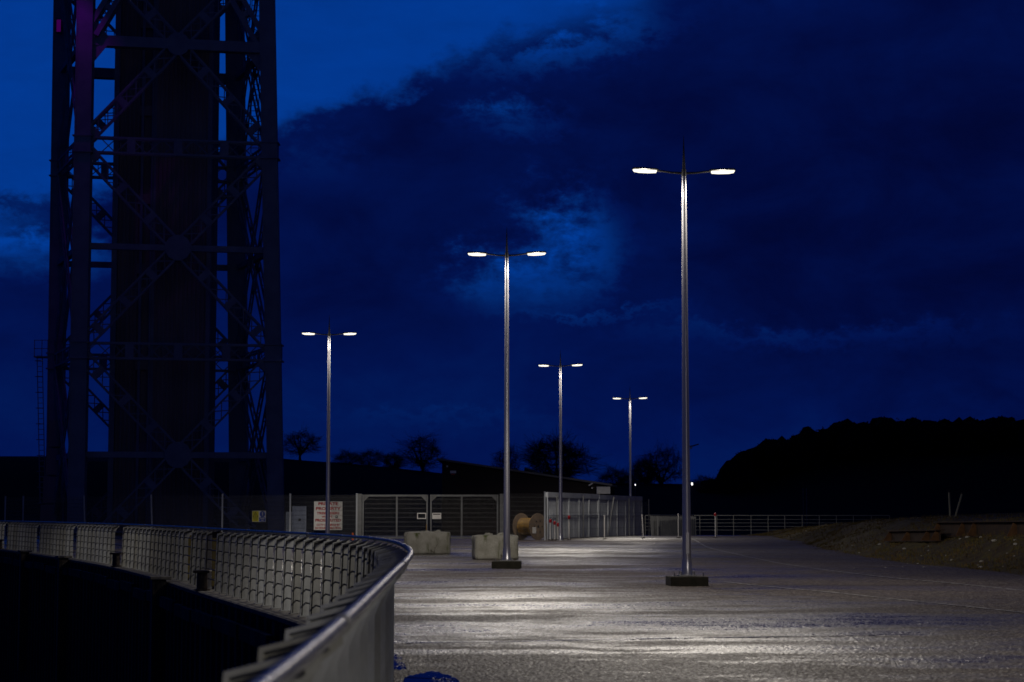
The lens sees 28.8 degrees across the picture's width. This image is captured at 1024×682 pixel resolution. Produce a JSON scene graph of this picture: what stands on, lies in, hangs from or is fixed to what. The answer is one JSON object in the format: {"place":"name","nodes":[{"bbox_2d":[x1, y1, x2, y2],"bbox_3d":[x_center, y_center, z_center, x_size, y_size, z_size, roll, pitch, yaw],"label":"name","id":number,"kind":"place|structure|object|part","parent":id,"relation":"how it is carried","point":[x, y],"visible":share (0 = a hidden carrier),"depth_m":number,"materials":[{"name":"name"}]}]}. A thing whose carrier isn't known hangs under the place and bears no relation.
{"place":"outdoors","nodes":[
{"label":"outdoors","id":0,"kind":"place"},
{"bbox_2d":[6,529,780,535],"bbox_3d":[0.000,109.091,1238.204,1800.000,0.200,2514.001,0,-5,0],"label":"ground","id":1,"kind":"structure","parent":0,"point":[373,532],"depth_m":169.97,"materials":[{"name":"grey concrete"}]},
{"bbox_2d":[34,0,284,533],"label":"bridge tower","id":2,"kind":"structure","parent":1,"relation":"on","point":[169,79],"depth_m":154.86,"materials":[{"name":"blue paint"}]},
{"bbox_2d":[56,19,63,33],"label":"floodlight","id":3,"kind":"object","parent":2,"relation":"attached to","point":[59,27],"visible":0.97,"depth_m":162.28,"materials":[{"name":"purple glass"}]},
{"bbox_2d":[4,493,357,539],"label":"fence","id":4,"kind":"object","parent":1,"relation":"on","point":[290,523],"visible":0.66,"depth_m":102.46,"materials":[{"name":"paint"}]},
{"bbox_2d":[252,511,265,521],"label":"caution sign","id":5,"kind":"object","parent":4,"relation":"attached to","point":[257,516],"visible":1,"depth_m":98.40,"materials":[{"name":"yellow paint"}]},
{"bbox_2d":[314,501,341,529],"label":"warning sign","id":6,"kind":"object","parent":4,"relation":"attached to","point":[319,514],"visible":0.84,"depth_m":94.28,"materials":[{"name":"white paint"}]},
{"bbox_2d":[286,506,305,537],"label":"electrical cabinet","id":7,"kind":"object","parent":1,"relation":"on","point":[302,519],"visible":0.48,"depth_m":103.34,"materials":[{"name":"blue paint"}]},
{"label":"door","id":8,"kind":"part","parent":7,"relation":"part of","materials":[{"name":"grey metal"}]},
{"bbox_2d":[302,316,356,539],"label":"street lamp","id":9,"kind":"object","parent":1,"relation":"on","point":[327,521],"visible":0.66,"depth_m":76.61,"materials":[{"name":"metal"}]},
{"bbox_2d":[357,494,361,540],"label":"gate post","id":10,"kind":"object","parent":1,"relation":"on","point":[359,522],"visible":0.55,"depth_m":92.64,"materials":[{"name":"grey metal"}]},
{"bbox_2d":[362,495,427,538],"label":"steel gate","id":11,"kind":"structure","parent":10,"relation":"attached to","point":[365,497],"depth_m":92.65,"materials":[{"name":"metal"}]},
{"bbox_2d":[430,495,497,538],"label":"steel gate","id":12,"kind":"structure","parent":1,"relation":"on","point":[432,498],"depth_m":92.66,"materials":[{"name":"metal"}]},
{"bbox_2d":[500,494,503,532],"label":"gate post","id":13,"kind":"object","parent":1,"relation":"on","point":[501,513],"visible":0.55,"depth_m":92.65,"materials":[{"name":"grey metal"}]},
{"bbox_2d":[437,458,611,534],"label":"barn","id":14,"kind":"structure","parent":1,"relation":"on","point":[462,478],"depth_m":139.60,"materials":[{"name":"grey metal"}]},
{"bbox_2d":[510,492,545,540],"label":"fence","id":15,"kind":"object","parent":1,"relation":"on","point":[538,515],"visible":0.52,"depth_m":93.46,"materials":[{"name":"paint"}]},
{"bbox_2d":[538,350,581,540],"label":"street lamp","id":16,"kind":"object","parent":1,"relation":"on","point":[560,463],"visible":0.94,"depth_m":92.97,"materials":[{"name":"metal"}]},
{"bbox_2d":[524,467,616,494],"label":"barn","id":17,"kind":"structure","parent":1,"relation":"on","point":[612,487],"depth_m":157.54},
{"bbox_2d":[556,495,649,539],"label":"fence","id":18,"kind":"object","parent":1,"relation":"on","point":[584,519],"visible":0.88,"depth_m":106.58,"materials":[{"name":"metal"}]},
{"bbox_2d":[599,495,642,536],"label":"screen wall","id":19,"kind":"structure","parent":1,"relation":"on","point":[622,510],"depth_m":112.63,"materials":[{"name":"paint"}]},
{"bbox_2d":[613,394,646,495],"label":"street lamp","id":20,"kind":"object","parent":1,"relation":"on","point":[630,476],"visible":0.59,"depth_m":119.57,"materials":[{"name":"metal"}]},
{"bbox_2d":[650,515,695,535],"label":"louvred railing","id":21,"kind":"object","parent":1,"relation":"on","point":[661,525],"visible":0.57,"depth_m":128.84,"materials":[{"name":"metal"}]},
{"bbox_2d":[695,415,1023,492],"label":"woodland","id":22,"kind":"object","parent":1,"relation":"on","point":[765,459],"visible":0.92,"depth_m":285.62,"materials":[{"name":"green plant"}]},
{"bbox_2d":[0,446,1023,528],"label":"hill","id":23,"kind":"structure","parent":0,"point":[896,483],"depth_m":259.84,"materials":[{"name":"plant"}]},
{"bbox_2d":[283,424,325,460],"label":"bare tree","id":24,"kind":"object","parent":23,"relation":"on","point":[301,450],"visible":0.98,"depth_m":321.29,"materials":[{"name":"black plant"}]},
{"bbox_2d":[323,448,372,464],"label":"bush","id":25,"kind":"object","parent":23,"relation":"on","point":[351,457],"visible":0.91,"depth_m":321.08,"materials":[{"name":"black plant"}]},
{"bbox_2d":[356,448,387,465],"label":"bush","id":26,"kind":"object","parent":23,"relation":"on","point":[370,453],"visible":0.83,"depth_m":327.04,"materials":[{"name":"black plant"}]},
{"bbox_2d":[378,451,410,468],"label":"bush","id":27,"kind":"object","parent":23,"relation":"on","point":[397,463],"visible":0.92,"depth_m":324.79,"materials":[{"name":"black plant"}]},
{"bbox_2d":[389,429,448,471],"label":"bare tree","id":28,"kind":"object","parent":23,"relation":"on","point":[422,462],"visible":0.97,"depth_m":321.15,"materials":[{"name":"black plant"}]},
{"bbox_2d":[488,443,521,469],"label":"bare tree","id":29,"kind":"object","parent":23,"relation":"on","point":[500,460],"visible":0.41,"depth_m":325.18,"materials":[{"name":"black plant"}]},
{"bbox_2d":[509,428,607,480],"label":"bare tree","id":30,"kind":"object","parent":23,"relation":"on","point":[569,469],"visible":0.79,"depth_m":319.41,"materials":[{"name":"brown plant"}]},
{"bbox_2d":[587,462,641,484],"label":"bush","id":31,"kind":"object","parent":23,"relation":"on","point":[615,476],"visible":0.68,"depth_m":316.45,"materials":[{"name":"black plant"}]},
{"bbox_2d":[627,456,666,483],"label":"bare tree","id":32,"kind":"object","parent":23,"relation":"on","point":[646,477],"visible":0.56,"depth_m":324.65,"materials":[{"name":"black plant"}]},
{"bbox_2d":[632,442,681,484],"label":"bare tree","id":33,"kind":"object","parent":23,"relation":"on","point":[660,480],"visible":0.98,"depth_m":316.85,"materials":[{"name":"black plant"}]},
{"bbox_2d":[690,474,714,483],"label":"bush","id":34,"kind":"object","parent":23,"relation":"on","point":[696,481],"visible":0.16,"depth_m":322.76,"materials":[{"name":"black plant"}]},
{"bbox_2d":[0,0,1023,483],"label":"sky","id":35,"kind":"structure","parent":0,"point":[860,258],"materials":[{"name":"blue"}]},
{"bbox_2d":[4,536,1023,681],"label":"road","id":36,"kind":"structure","parent":0,"point":[580,594],"depth_m":28.00,"materials":[{"name":"grey asphalt"}]},
{"bbox_2d":[188,533,191,579],"bbox_3d":[-6.878,4.576,42.496,0.120,1.100,0.200,0,-5,0],"label":"marker post","id":37,"kind":"object","parent":36,"relation":"on","point":[189,548],"visible":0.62,"depth_m":42.44,"materials":[{"name":"paint"}]},
{"bbox_2d":[211,531,221,588],"bbox_3d":[-5.623,4.179,37.932,0.180,1.100,0.200,0,-5,0],"label":"marker post","id":38,"kind":"object","parent":36,"relation":"on","point":[214,536],"visible":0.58,"depth_m":37.88,"materials":[{"name":"paint"}]},
{"bbox_2d":[394,654,406,669],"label":"puddle","id":39,"kind":"object","parent":36,"relation":"on","point":[398,667],"visible":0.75,"depth_m":18.72,"materials":[{"name":"blue"}]},
{"bbox_2d":[404,530,450,553],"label":"concrete block","id":40,"kind":"object","parent":36,"relation":"on","point":[429,542],"depth_m":68.96,"materials":[{"name":"grey concrete"}]},
{"bbox_2d":[404,671,458,681],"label":"puddle","id":41,"kind":"object","parent":36,"relation":"on","point":[423,677],"visible":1,"depth_m":17.34,"materials":[{"name":"blue"}]},
{"bbox_2d":[471,532,517,559],"bbox_3d":[-0.542,6.446,62.623,1.414,0.848,0.939,1,-5,-9],"label":"concrete block","id":42,"kind":"object","parent":36,"relation":"on","point":[487,546],"depth_m":62.17,"materials":[{"name":"grey concrete"}]},
{"bbox_2d":[467,230,545,568],"bbox_3d":[-0.140,1.475,53.122,2.120,9.120,0.700,0,-5,3],"label":"street lamp","id":43,"kind":"object","parent":36,"relation":"on","point":[506,561],"visible":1,"depth_m":52.98,"materials":[{"name":"metal"}]},
{"bbox_2d":[505,528,507,543],"bbox_3d":[-0.145,5.163,52.707,0.070,0.420,0.020,0,-5,3],"label":"service door","id":44,"kind":"structure","parent":43,"relation":"in","point":[506,529],"depth_m":52.70,"materials":[{"name":"grey metal"}]},
{"bbox_2d":[512,513,546,539],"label":"cable drum","id":45,"kind":"object","parent":36,"relation":"on","point":[527,528],"visible":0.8,"depth_m":95.61,"materials":[{"name":"brown wood"}]},
{"bbox_2d":[548,519,552,540],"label":"bollard","id":46,"kind":"object","parent":36,"relation":"on","point":[550,520],"visible":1,"depth_m":92.96,"materials":[{"name":"black metal"}]},
{"bbox_2d":[557,523,558,538],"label":"bollard","id":47,"kind":"object","parent":36,"relation":"on","point":[557,530],"visible":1,"depth_m":92.95,"materials":[{"name":"white metal"}]},
{"bbox_2d":[567,516,570,539],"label":"bollard","id":48,"kind":"object","parent":36,"relation":"on","point":[569,527],"visible":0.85,"depth_m":94.52,"materials":[{"name":"black metal"}]},
{"bbox_2d":[546,492,598,539],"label":"screen wall","id":49,"kind":"structure","parent":36,"relation":"on","point":[575,500],"depth_m":102.29,"materials":[{"name":"paint"}]},
{"bbox_2d":[415,635,875,642],"bbox_3d":[1.542,3.401,22.736,5.656,0.001,0.205,1,-5,-15],"label":"wet seam","id":50,"kind":"object","parent":36,"relation":"on","point":[642,638],"visible":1,"depth_m":22.80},
{"bbox_2d":[632,136,735,585],"bbox_3d":[3.500,0.353,40.221,2.120,9.120,0.700,0,-5,-4],"label":"street lamp","id":51,"kind":"object","parent":36,"relation":"on","point":[686,577],"visible":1,"depth_m":40.07,"materials":[{"name":"metal"}]},
{"bbox_2d":[686,533,688,553],"bbox_3d":[3.507,4.041,39.806,0.070,0.420,0.020,0,-5,-4],"label":"service door","id":52,"kind":"structure","parent":51,"relation":"in","point":[687,534],"depth_m":39.80,"materials":[{"name":"grey metal"}]},
{"bbox_2d":[714,513,716,537],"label":"bollard","id":53,"kind":"object","parent":36,"relation":"on","point":[715,514],"visible":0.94,"depth_m":102.94,"materials":[{"name":"black metal"}]},
{"bbox_2d":[722,581,1018,611],"bbox_3d":[6.027,4.476,35.126,0.174,0.001,14.289,1,-5,-13],"label":"road line","id":54,"kind":"object","parent":36,"relation":"on","point":[881,597],"visible":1,"depth_m":33.76,"materials":[{"name":"paint"}]},
{"bbox_2d":[639,535,744,535],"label":"path","id":55,"kind":"structure","parent":0,"point":[700,535],"depth_m":128.38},
{"bbox_2d":[742,512,1023,575],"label":"grass bank","id":56,"kind":"structure","parent":0,"point":[1004,547],"depth_m":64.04,"materials":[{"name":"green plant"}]},
{"bbox_2d":[645,515,889,534],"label":"railing","id":57,"kind":"object","parent":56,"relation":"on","point":[768,526],"visible":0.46,"depth_m":135.41,"materials":[{"name":"metal"}]},
{"bbox_2d":[883,530,944,541],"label":"steel girder","id":58,"kind":"object","parent":56,"relation":"on","point":[913,535],"visible":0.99,"depth_m":66.01,"materials":[{"name":"brown metal"}]},
{"bbox_2d":[948,491,950,516],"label":"stake","id":59,"kind":"object","parent":56,"relation":"on","point":[949,503],"visible":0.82,"depth_m":77.36,"materials":[{"name":"metal"}]},
{"bbox_2d":[954,492,962,516],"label":"stake","id":60,"kind":"object","parent":56,"relation":"on","point":[958,504],"visible":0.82,"depth_m":76.36,"materials":[{"name":"metal"}]},
{"bbox_2d":[933,521,1023,537],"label":"steel girder","id":61,"kind":"object","parent":56,"relation":"on","point":[971,528],"visible":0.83,"depth_m":59.97,"materials":[{"name":"metal"}]},
{"label":"water","id":62,"kind":"structure","parent":0,"visible":0},
{"bbox_2d":[0,551,293,681],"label":"quay wall","id":63,"kind":"structure","parent":62,"relation":"in","point":[108,627],"depth_m":52.58,"materials":[{"name":"metal"}]},
{"bbox_2d":[0,549,306,626],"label":"quay coping","id":64,"kind":"object","parent":63,"relation":"on","point":[285,617],"visible":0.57,"depth_m":34.44,"materials":[{"name":"grey concrete"}]},
{"bbox_2d":[110,552,122,566],"bbox_3d":[-10.742,5.934,54.038,0.310,0.380,0.310,0,-5,0],"label":"mooring bollard","id":65,"kind":"object","parent":64,"relation":"on","point":[115,559],"visible":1,"depth_m":53.95,"materials":[{"name":"black metal"}]},
{"bbox_2d":[193,570,211,590],"bbox_3d":[-5.769,4.459,37.085,0.310,0.380,0.310,0,-5,0],"label":"mooring bollard","id":66,"kind":"object","parent":64,"relation":"on","point":[202,580],"visible":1,"depth_m":36.99,"materials":[{"name":"black metal"}]},
{"bbox_2d":[0,520,413,681],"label":"louvred railing","id":67,"kind":"object","parent":64,"relation":"on","point":[345,633],"visible":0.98,"depth_m":26.98,"materials":[{"name":"metal"}]}
]}

